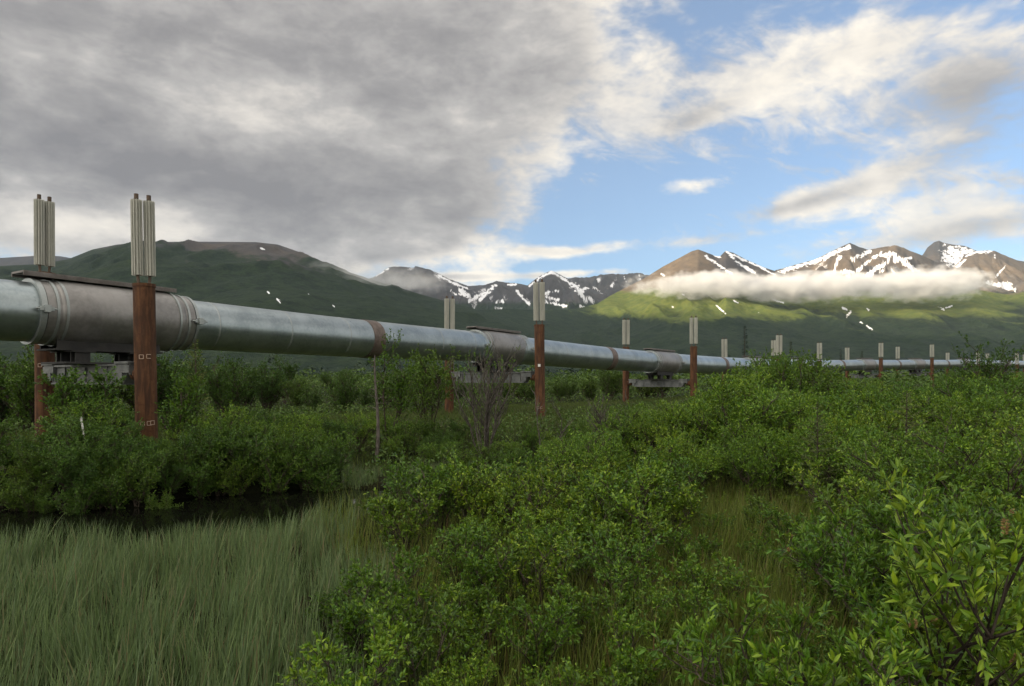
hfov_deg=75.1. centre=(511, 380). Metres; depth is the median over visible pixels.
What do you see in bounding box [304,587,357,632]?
willow shrub
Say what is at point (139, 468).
willow shrub
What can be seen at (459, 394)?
willow shrub
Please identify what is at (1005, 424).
willow shrub
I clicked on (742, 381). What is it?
willow shrub
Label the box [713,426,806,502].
willow shrub
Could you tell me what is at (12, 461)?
willow shrub
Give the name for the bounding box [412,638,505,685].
willow shrub
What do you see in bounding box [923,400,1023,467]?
willow shrub
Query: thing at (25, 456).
willow shrub
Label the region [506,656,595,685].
willow shrub
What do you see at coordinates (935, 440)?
willow shrub
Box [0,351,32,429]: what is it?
alder tree
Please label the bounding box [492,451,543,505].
willow shrub
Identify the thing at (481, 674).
willow shrub
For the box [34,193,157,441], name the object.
pipeline support
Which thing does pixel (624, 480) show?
willow shrub
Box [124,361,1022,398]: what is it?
scrub
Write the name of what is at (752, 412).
willow shrub
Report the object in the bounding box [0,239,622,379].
mountain
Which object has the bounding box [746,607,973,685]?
willow shrub
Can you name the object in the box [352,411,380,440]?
willow shrub
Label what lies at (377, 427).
dead trunk
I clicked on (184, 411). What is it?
willow sapling
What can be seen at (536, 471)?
willow shrub
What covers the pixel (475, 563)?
willow shrub
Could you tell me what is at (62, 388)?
willow sapling
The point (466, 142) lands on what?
sky
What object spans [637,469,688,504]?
willow shrub
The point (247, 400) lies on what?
alder tree
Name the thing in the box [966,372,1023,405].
willow shrub
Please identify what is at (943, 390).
willow shrub
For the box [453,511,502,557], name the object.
willow shrub
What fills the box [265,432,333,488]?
willow shrub
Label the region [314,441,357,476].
willow shrub
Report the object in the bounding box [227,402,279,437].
willow shrub
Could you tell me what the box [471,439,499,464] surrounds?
willow shrub
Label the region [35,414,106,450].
willow shrub
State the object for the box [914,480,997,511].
willow shrub
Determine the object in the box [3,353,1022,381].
forest
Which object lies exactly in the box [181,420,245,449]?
willow shrub
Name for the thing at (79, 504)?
willow shrub
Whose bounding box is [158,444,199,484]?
willow shrub
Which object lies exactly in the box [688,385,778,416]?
willow shrub
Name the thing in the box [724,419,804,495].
willow shrub
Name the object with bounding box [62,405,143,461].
willow shrub
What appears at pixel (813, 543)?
shrub
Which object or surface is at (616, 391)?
willow shrub
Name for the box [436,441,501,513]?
willow shrub
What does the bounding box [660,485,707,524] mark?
willow shrub
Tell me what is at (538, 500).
willow shrub
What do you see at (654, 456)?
willow shrub
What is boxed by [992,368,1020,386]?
willow shrub
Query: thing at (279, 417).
willow shrub
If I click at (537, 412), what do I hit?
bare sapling
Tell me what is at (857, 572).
willow shrub
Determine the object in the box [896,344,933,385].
pipeline support
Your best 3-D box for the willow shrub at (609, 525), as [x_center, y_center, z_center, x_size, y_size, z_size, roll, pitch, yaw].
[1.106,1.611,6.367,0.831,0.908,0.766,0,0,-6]
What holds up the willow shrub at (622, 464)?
on the ground at (184, 492)
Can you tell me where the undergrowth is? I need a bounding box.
[0,377,1012,502]
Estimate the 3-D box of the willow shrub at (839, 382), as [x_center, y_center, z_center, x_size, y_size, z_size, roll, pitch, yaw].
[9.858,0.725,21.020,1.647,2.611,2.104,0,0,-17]
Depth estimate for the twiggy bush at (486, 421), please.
16.44 m
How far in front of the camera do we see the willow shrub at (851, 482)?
7.07 m
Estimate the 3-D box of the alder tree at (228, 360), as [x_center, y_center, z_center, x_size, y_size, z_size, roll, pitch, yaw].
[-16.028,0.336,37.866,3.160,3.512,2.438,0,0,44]
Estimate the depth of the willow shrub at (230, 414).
14.04 m
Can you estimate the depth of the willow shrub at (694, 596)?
4.68 m
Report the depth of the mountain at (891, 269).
7163.01 m
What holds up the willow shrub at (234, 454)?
on the ground at (184, 492)
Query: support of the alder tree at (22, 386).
on the ground at (184, 492)
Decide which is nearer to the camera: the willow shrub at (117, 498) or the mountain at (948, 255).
the willow shrub at (117, 498)
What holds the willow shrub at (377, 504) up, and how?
on the ground at (184, 492)
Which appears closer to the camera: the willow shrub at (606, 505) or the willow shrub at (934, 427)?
the willow shrub at (606, 505)
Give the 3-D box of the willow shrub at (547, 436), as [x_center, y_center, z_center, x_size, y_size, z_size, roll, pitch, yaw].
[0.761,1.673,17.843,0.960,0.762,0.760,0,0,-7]
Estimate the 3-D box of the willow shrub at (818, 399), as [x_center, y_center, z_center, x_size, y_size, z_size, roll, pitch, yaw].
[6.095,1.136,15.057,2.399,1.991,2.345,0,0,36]
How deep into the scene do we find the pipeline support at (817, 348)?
74.57 m
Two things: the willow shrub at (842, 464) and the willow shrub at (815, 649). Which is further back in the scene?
the willow shrub at (842, 464)
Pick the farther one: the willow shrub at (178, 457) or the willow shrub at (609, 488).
the willow shrub at (178, 457)
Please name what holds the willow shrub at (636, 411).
on the ground at (184, 492)
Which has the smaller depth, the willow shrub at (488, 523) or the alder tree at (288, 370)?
the willow shrub at (488, 523)
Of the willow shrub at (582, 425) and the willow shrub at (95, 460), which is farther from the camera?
the willow shrub at (582, 425)
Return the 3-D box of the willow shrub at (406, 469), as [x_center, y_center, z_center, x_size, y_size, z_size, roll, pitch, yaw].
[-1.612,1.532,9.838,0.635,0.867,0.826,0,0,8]
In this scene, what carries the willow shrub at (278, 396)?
on the ground at (184, 492)
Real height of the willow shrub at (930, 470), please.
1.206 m
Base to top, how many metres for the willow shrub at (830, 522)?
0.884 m
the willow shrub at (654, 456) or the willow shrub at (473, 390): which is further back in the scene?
the willow shrub at (473, 390)
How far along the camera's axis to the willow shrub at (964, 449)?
7.50 m
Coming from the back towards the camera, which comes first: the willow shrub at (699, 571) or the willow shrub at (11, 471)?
the willow shrub at (11, 471)
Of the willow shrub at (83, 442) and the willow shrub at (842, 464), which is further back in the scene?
the willow shrub at (83, 442)
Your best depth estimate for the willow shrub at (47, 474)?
11.04 m
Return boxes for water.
[0,487,412,555]
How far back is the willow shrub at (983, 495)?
5.90 m
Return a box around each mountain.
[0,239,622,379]
[0,256,69,265]
[369,266,608,309]
[479,250,1023,375]
[568,273,648,295]
[775,243,1015,293]
[922,241,1023,267]
[952,250,1023,292]
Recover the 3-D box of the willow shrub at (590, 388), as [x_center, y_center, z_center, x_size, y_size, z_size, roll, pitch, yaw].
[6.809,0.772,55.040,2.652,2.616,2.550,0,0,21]
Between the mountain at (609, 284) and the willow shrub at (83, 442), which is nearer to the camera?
the willow shrub at (83, 442)
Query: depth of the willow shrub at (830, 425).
11.91 m
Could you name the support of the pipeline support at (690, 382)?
on the ground at (184, 492)
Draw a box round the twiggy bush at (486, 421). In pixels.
[444,339,522,457]
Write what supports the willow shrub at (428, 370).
on the ground at (184, 492)
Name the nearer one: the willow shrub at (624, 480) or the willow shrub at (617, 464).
the willow shrub at (624, 480)
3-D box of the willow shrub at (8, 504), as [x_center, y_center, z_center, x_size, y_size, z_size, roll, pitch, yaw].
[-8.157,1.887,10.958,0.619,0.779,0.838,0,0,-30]
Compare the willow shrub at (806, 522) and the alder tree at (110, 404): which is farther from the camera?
the alder tree at (110, 404)
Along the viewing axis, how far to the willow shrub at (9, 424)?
12.01 m
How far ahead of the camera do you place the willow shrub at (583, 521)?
6.79 m
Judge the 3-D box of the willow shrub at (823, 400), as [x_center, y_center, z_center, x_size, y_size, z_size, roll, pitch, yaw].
[5.475,1.078,13.749,2.133,2.001,2.692,0,0,-25]
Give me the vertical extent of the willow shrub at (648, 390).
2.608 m
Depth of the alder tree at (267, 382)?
41.29 m
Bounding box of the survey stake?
[80,417,86,445]
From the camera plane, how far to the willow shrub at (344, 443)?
14.10 m
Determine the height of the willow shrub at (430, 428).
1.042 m
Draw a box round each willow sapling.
[32,364,126,428]
[154,365,207,443]
[362,328,423,443]
[402,343,460,423]
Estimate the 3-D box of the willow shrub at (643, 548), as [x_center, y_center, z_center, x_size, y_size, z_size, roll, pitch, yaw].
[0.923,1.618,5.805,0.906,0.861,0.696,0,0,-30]
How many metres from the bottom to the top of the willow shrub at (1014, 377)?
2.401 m
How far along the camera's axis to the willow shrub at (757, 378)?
14.63 m
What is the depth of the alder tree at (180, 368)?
27.05 m
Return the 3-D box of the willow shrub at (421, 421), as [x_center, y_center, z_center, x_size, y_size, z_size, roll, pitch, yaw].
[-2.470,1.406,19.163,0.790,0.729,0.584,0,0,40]
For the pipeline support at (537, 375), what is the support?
on the ground at (184, 492)
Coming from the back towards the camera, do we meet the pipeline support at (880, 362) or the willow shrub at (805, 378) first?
the pipeline support at (880, 362)
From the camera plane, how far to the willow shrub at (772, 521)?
7.10 m
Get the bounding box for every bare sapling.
[529,385,574,447]
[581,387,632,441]
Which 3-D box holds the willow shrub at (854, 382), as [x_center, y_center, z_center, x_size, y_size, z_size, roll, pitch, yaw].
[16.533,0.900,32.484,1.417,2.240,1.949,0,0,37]
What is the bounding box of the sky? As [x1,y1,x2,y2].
[0,0,1023,285]
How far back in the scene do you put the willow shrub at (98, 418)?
13.43 m
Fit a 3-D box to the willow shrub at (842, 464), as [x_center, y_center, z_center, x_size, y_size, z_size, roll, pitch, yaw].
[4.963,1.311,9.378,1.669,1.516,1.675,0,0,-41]
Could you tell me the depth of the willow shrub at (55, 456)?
10.89 m
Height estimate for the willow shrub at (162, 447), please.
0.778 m
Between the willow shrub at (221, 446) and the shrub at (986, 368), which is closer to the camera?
the willow shrub at (221, 446)
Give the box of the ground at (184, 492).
[0,380,1014,685]
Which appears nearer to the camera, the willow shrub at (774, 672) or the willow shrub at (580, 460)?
the willow shrub at (774, 672)
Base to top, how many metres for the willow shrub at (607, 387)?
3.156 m
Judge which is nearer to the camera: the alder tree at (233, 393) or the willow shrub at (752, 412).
the willow shrub at (752, 412)
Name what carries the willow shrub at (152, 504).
on the ground at (184, 492)
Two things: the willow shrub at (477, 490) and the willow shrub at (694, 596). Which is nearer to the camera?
the willow shrub at (694, 596)
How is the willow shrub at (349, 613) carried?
on the ground at (184, 492)
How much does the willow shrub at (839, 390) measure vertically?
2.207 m
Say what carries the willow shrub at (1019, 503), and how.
on the ground at (184, 492)
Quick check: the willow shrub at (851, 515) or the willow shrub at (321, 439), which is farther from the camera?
the willow shrub at (321, 439)
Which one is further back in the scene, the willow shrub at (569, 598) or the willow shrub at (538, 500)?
the willow shrub at (538, 500)
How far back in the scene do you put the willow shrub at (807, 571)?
5.48 m
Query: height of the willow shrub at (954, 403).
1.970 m
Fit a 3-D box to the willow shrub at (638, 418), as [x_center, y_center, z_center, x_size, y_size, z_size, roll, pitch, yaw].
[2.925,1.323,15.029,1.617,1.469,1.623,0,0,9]
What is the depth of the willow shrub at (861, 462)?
7.81 m
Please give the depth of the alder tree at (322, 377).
47.34 m
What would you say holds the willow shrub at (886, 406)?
on the ground at (184, 492)
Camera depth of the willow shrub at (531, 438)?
16.83 m
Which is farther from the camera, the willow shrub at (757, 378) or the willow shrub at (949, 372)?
the willow shrub at (949, 372)
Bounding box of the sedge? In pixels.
[0,457,482,685]
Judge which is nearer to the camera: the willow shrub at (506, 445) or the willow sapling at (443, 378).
the willow shrub at (506, 445)
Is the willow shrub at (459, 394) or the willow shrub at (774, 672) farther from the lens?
the willow shrub at (459, 394)
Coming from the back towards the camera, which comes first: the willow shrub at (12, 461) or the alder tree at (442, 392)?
the alder tree at (442, 392)
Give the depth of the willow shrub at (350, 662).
3.98 m
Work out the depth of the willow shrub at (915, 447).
10.05 m
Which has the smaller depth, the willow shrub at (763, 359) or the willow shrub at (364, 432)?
the willow shrub at (364, 432)
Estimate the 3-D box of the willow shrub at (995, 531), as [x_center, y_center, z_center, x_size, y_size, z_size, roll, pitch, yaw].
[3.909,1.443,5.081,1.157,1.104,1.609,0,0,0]
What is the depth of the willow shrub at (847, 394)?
14.40 m
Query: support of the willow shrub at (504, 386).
on the ground at (184, 492)
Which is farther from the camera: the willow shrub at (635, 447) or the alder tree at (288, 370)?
the alder tree at (288, 370)
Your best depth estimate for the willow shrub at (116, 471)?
11.23 m
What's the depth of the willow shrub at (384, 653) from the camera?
3.46 m
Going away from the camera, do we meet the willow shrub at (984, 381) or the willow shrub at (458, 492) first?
the willow shrub at (458, 492)
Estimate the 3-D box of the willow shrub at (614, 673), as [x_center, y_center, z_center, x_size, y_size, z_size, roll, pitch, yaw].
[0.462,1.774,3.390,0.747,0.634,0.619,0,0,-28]
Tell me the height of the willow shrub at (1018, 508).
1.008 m
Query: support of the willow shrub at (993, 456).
on the ground at (184, 492)
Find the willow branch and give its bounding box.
[866,422,1023,685]
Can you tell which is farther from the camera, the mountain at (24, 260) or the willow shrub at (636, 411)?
the mountain at (24, 260)
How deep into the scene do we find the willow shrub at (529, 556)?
5.41 m
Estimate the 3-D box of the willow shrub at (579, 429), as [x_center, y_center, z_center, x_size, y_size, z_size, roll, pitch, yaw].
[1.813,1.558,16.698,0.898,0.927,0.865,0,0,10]
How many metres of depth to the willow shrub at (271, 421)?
14.82 m
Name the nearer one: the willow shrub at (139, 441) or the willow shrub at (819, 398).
the willow shrub at (139, 441)
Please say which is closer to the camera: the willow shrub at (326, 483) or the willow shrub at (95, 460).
the willow shrub at (95, 460)
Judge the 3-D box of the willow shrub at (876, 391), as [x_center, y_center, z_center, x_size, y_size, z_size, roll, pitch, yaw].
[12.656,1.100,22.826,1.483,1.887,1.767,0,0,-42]
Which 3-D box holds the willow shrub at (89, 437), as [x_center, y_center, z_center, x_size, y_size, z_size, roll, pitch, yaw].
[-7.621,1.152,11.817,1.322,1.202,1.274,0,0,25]
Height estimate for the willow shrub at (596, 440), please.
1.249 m
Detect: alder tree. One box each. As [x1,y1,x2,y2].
[0,344,60,428]
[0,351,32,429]
[0,352,22,422]
[69,353,127,419]
[75,389,119,418]
[115,353,183,418]
[157,355,210,430]
[161,349,210,413]
[199,351,261,417]
[203,355,247,415]
[209,361,259,389]
[234,360,256,409]
[248,357,288,410]
[267,355,300,403]
[278,373,312,413]
[317,366,360,400]
[326,371,363,415]
[428,361,456,406]
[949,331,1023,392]
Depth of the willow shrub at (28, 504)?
10.79 m
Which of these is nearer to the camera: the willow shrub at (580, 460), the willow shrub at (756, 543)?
the willow shrub at (756, 543)
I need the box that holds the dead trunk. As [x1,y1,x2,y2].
[369,355,382,460]
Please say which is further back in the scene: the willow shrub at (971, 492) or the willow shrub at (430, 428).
the willow shrub at (430, 428)
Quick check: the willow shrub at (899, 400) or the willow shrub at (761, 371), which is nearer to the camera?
the willow shrub at (899, 400)
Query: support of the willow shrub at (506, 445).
on the ground at (184, 492)
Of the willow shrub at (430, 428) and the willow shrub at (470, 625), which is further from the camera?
the willow shrub at (430, 428)
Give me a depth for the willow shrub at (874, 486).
5.95 m
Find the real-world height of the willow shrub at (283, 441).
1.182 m
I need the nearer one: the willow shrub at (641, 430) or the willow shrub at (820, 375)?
the willow shrub at (641, 430)
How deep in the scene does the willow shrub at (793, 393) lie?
16.74 m
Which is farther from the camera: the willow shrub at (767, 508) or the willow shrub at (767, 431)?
the willow shrub at (767, 431)
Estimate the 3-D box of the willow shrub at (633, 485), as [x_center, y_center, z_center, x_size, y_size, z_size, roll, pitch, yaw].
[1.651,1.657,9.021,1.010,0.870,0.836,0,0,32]
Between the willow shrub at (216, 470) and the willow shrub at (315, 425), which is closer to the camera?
the willow shrub at (216, 470)
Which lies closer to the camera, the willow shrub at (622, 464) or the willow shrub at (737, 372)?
the willow shrub at (622, 464)
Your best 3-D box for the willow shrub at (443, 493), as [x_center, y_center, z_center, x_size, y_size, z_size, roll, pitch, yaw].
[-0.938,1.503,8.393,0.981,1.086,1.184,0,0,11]
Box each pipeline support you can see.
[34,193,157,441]
[444,279,544,415]
[622,316,697,402]
[721,334,781,383]
[771,339,821,361]
[845,342,882,386]
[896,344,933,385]
[946,352,979,376]
[986,353,1018,376]
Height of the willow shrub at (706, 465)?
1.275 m
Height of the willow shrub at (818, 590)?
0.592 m
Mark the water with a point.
(241, 506)
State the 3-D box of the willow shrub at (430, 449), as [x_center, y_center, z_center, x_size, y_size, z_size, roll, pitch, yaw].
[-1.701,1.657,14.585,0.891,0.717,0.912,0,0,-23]
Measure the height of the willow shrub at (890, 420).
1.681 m
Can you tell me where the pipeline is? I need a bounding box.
[0,270,1023,379]
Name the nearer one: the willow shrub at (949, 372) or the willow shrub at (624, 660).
the willow shrub at (624, 660)
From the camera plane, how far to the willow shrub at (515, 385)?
58.55 m
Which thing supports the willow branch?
on the ground at (184, 492)
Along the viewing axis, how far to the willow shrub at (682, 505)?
7.38 m
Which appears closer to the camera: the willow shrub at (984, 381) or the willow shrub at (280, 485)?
the willow shrub at (280, 485)
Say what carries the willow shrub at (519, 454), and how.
on the ground at (184, 492)
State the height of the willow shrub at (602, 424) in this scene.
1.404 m
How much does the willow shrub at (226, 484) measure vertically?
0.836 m
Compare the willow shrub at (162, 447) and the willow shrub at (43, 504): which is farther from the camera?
the willow shrub at (162, 447)
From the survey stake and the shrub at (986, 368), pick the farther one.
the shrub at (986, 368)
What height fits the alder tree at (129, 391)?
3.250 m
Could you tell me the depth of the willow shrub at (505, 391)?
60.54 m
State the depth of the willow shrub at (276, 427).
13.97 m
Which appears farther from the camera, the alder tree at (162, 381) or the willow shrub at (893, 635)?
the alder tree at (162, 381)
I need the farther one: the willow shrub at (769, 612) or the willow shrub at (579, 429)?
the willow shrub at (579, 429)
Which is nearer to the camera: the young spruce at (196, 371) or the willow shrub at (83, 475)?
the willow shrub at (83, 475)
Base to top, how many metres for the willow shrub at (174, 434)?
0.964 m
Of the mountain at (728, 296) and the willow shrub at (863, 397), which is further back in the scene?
the mountain at (728, 296)
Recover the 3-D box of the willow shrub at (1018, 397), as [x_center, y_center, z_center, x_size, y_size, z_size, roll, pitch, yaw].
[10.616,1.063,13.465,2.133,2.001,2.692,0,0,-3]
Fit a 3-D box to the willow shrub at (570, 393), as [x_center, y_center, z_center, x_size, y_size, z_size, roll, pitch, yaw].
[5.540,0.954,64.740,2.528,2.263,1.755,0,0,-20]
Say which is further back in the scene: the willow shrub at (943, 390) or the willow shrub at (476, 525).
the willow shrub at (943, 390)
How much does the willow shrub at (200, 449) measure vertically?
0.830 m
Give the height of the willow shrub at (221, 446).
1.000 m
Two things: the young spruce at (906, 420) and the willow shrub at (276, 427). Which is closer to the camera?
the young spruce at (906, 420)
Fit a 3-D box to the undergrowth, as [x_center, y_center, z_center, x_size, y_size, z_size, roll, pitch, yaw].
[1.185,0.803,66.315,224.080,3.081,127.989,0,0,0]
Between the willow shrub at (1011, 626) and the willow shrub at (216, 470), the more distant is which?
the willow shrub at (216, 470)
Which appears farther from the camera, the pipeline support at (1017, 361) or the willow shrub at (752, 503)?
the pipeline support at (1017, 361)
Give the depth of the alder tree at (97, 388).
24.10 m
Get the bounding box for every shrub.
[0,414,22,458]
[0,433,32,470]
[0,458,37,490]
[0,473,36,510]
[1,432,51,471]
[5,473,55,511]
[8,442,67,491]
[10,430,69,470]
[26,412,122,461]
[30,436,89,491]
[33,396,131,435]
[34,492,64,513]
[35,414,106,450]
[36,463,58,485]
[44,480,103,514]
[46,455,99,497]
[57,447,97,479]
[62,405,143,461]
[71,399,139,434]
[72,466,127,509]
[75,438,117,480]
[79,426,126,466]
[85,464,141,509]
[86,433,145,477]
[93,435,143,466]
[106,459,160,506]
[114,435,158,464]
[114,465,138,485]
[118,432,151,445]
[120,442,176,485]
[135,435,173,461]
[142,488,183,509]
[152,436,197,470]
[152,454,196,495]
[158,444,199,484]
[163,420,223,445]
[174,452,224,499]
[175,422,233,446]
[176,424,229,473]
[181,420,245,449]
[188,400,259,429]
[188,436,224,470]
[190,448,255,495]
[194,408,262,444]
[198,427,264,474]
[212,424,275,480]
[212,459,262,495]
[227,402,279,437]
[228,430,262,457]
[231,417,288,468]
[238,434,282,478]
[246,419,299,447]
[250,436,310,493]
[255,377,287,410]
[255,404,305,454]
[257,424,317,479]
[261,411,294,426]
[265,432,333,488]
[271,407,329,461]
[274,597,410,685]
[282,414,324,440]
[283,431,327,469]
[294,459,352,491]
[297,385,329,410]
[297,427,357,464]
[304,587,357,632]
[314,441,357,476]
[318,413,368,456]
[324,563,416,671]
[330,534,446,626]
[334,649,385,685]
[338,410,380,451]
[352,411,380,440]
[353,383,378,411]
[357,474,444,556]
[359,575,494,685]
[367,375,403,410]
[376,448,452,528]
[376,455,420,497]
[379,415,412,441]
[380,434,404,458]
[383,413,423,453]
[386,372,413,407]
[386,461,429,520]
[389,458,478,538]
[392,360,444,411]
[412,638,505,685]
[413,417,433,436]
[416,440,454,469]
[418,652,508,685]
[419,415,448,443]
[426,516,493,588]
[430,577,512,671]
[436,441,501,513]
[437,577,499,648]
[439,437,466,457]
[440,450,507,522]
[447,470,512,537]
[448,418,472,440]
[451,449,476,468]
[451,521,530,617]
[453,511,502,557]
[454,383,468,403]
[461,511,519,576]
[463,383,481,398]
[469,453,535,538]
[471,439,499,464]
[477,383,507,404]
[483,594,583,681]
[489,458,585,530]
[491,446,528,469]
[491,516,592,630]
[491,549,539,604]
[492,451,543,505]
[497,383,512,401]
[499,439,528,456]
[503,380,530,402]
[504,506,579,587]
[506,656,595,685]
[507,461,556,510]
[510,521,543,564]
[517,382,534,403]
[517,424,545,454]
[517,456,579,513]
[520,512,627,592]
[522,460,579,499]
[522,486,601,540]
[529,428,556,453]
[530,440,613,494]
[534,574,637,661]
[534,659,639,685]
[536,504,591,559]
[537,426,629,484]
[542,430,584,458]
[545,378,571,401]
[552,427,628,488]
[557,417,597,440]
[558,474,632,546]
[563,379,578,400]
[564,481,643,561]
[565,521,671,598]
[566,423,598,442]
[566,467,630,504]
[567,455,635,489]
[573,450,670,542]
[575,418,601,431]
[575,428,639,466]
[578,375,604,400]
[578,436,646,469]
[581,497,671,580]
[582,540,674,622]
[584,409,635,444]
[586,467,704,521]
[593,369,629,399]
[595,372,622,398]
[597,401,674,464]
[599,456,649,479]
[602,607,687,685]
[603,469,674,520]
[606,408,674,458]
[623,446,708,494]
[624,399,708,455]
[626,435,729,505]
[632,376,657,399]
[632,580,729,661]
[634,474,707,550]
[637,425,712,476]
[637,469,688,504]
[637,574,944,685]
[642,400,687,447]
[643,375,676,398]
[656,525,723,570]
[658,543,761,630]
[660,435,718,477]
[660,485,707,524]
[664,400,748,476]
[673,372,795,438]
[678,424,768,495]
[679,369,803,480]
[683,638,770,685]
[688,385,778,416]
[694,371,779,423]
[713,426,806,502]
[717,364,761,388]
[718,431,786,487]
[719,384,856,476]
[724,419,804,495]
[725,423,801,482]
[732,348,804,384]
[736,532,796,577]
[738,385,823,413]
[739,600,800,658]
[741,493,784,535]
[742,363,798,387]
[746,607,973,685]
[747,504,822,560]
[748,416,853,506]
[749,498,777,527]
[750,361,812,377]
[751,351,801,371]
[753,663,786,685]
[755,386,854,427]
[756,347,845,399]
[757,610,862,685]
[763,394,866,445]
[764,355,843,393]
[764,496,995,638]
[772,387,833,417]
[773,386,858,411]
[774,388,874,415]
[774,519,879,622]
[780,407,894,502]
[782,414,869,473]
[783,458,921,525]
[783,521,889,620]
[787,509,890,571]
[791,495,955,560]
[792,376,873,404]
[792,567,848,637]
[794,369,825,391]
[796,527,942,649]
[798,419,926,503]
[803,479,992,607]
[811,505,843,528]
[813,646,1023,685]
[814,391,933,435]
[816,364,855,402]
[817,469,943,567]
[820,382,929,434]
[825,399,928,479]
[833,420,931,454]
[833,433,989,504]
[837,377,863,389]
[837,577,1021,685]
[842,439,952,478]
[855,377,951,430]
[860,479,1023,611]
[861,481,1023,602]
[865,385,885,403]
[870,445,999,503]
[872,384,987,440]
[881,553,1023,685]
[883,551,1023,685]
[892,385,981,432]
[895,478,1023,538]
[898,416,1023,521]
[899,429,997,480]
[912,498,1023,595]
[913,429,959,454]
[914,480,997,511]
[917,418,965,445]
[922,372,1022,401]
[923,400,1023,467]
[925,385,1023,435]
[933,366,977,396]
[935,368,972,393]
[936,487,1023,555]
[937,385,1023,417]
[939,476,1003,506]
[946,449,1023,494]
[948,387,1023,458]
[949,369,1003,396]
[961,405,1023,473]
[964,369,1008,393]
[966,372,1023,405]
[968,560,1023,647]
[970,378,1022,395]
[970,388,1023,418]
[970,545,1023,604]
[976,426,1023,476]
[977,443,1023,497]
[983,412,1023,451]
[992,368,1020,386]
[998,492,1023,520]
[1009,373,1023,399]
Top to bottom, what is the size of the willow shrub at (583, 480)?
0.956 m
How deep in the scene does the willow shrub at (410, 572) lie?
5.09 m
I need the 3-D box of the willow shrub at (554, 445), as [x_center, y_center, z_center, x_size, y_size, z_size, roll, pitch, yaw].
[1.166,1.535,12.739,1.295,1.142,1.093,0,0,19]
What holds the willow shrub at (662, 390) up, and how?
on the ground at (184, 492)
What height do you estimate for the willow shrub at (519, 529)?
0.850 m
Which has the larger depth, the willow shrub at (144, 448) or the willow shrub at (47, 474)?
the willow shrub at (144, 448)
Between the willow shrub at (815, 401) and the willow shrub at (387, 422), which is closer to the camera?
the willow shrub at (815, 401)
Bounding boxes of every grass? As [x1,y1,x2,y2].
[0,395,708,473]
[305,470,1020,685]
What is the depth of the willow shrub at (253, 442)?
12.84 m
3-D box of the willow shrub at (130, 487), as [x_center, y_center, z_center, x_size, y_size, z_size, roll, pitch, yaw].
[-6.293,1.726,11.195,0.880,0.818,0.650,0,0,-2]
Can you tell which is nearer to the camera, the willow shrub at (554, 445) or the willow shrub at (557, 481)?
the willow shrub at (557, 481)
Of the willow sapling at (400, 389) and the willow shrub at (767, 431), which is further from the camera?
the willow sapling at (400, 389)
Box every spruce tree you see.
[741,326,748,357]
[837,349,842,376]
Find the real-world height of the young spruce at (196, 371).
2.651 m
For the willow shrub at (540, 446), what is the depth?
11.19 m
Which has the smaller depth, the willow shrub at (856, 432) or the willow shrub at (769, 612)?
the willow shrub at (769, 612)
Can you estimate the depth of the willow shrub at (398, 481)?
9.18 m
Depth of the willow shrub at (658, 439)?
11.29 m
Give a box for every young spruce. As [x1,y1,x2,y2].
[169,339,212,440]
[784,402,843,515]
[883,392,930,459]
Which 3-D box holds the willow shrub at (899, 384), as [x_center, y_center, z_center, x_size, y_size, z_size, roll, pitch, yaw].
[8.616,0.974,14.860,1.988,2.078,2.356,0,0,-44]
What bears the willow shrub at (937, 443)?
on the ground at (184, 492)
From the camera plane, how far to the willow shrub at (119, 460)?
11.50 m
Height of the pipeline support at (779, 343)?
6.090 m
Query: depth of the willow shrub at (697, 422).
13.35 m
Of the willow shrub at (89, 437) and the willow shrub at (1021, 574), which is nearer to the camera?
the willow shrub at (1021, 574)
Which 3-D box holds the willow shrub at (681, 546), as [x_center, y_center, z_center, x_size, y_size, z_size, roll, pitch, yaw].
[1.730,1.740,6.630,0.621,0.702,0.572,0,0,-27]
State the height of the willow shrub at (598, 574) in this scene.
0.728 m
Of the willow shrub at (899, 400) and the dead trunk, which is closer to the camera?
the willow shrub at (899, 400)
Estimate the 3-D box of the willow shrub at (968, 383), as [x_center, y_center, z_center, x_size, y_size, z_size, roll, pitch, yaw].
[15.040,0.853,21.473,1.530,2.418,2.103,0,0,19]
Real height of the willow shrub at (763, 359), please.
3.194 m
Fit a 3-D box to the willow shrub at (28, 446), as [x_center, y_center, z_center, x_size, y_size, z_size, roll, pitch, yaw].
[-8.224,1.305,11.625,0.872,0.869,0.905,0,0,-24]
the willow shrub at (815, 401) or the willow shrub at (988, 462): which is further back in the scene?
the willow shrub at (815, 401)
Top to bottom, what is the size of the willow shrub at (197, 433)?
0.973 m
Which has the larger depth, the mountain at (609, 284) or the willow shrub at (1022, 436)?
the mountain at (609, 284)
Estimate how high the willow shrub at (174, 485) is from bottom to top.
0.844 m
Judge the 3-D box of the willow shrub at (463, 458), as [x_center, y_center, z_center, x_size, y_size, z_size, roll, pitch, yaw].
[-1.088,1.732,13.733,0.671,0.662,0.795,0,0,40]
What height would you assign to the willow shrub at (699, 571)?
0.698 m
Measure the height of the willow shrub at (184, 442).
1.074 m
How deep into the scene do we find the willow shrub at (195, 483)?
11.98 m
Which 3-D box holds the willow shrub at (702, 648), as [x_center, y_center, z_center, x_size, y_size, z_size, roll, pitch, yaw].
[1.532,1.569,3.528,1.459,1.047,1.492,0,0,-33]
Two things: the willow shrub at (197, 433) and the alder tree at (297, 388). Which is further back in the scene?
the alder tree at (297, 388)

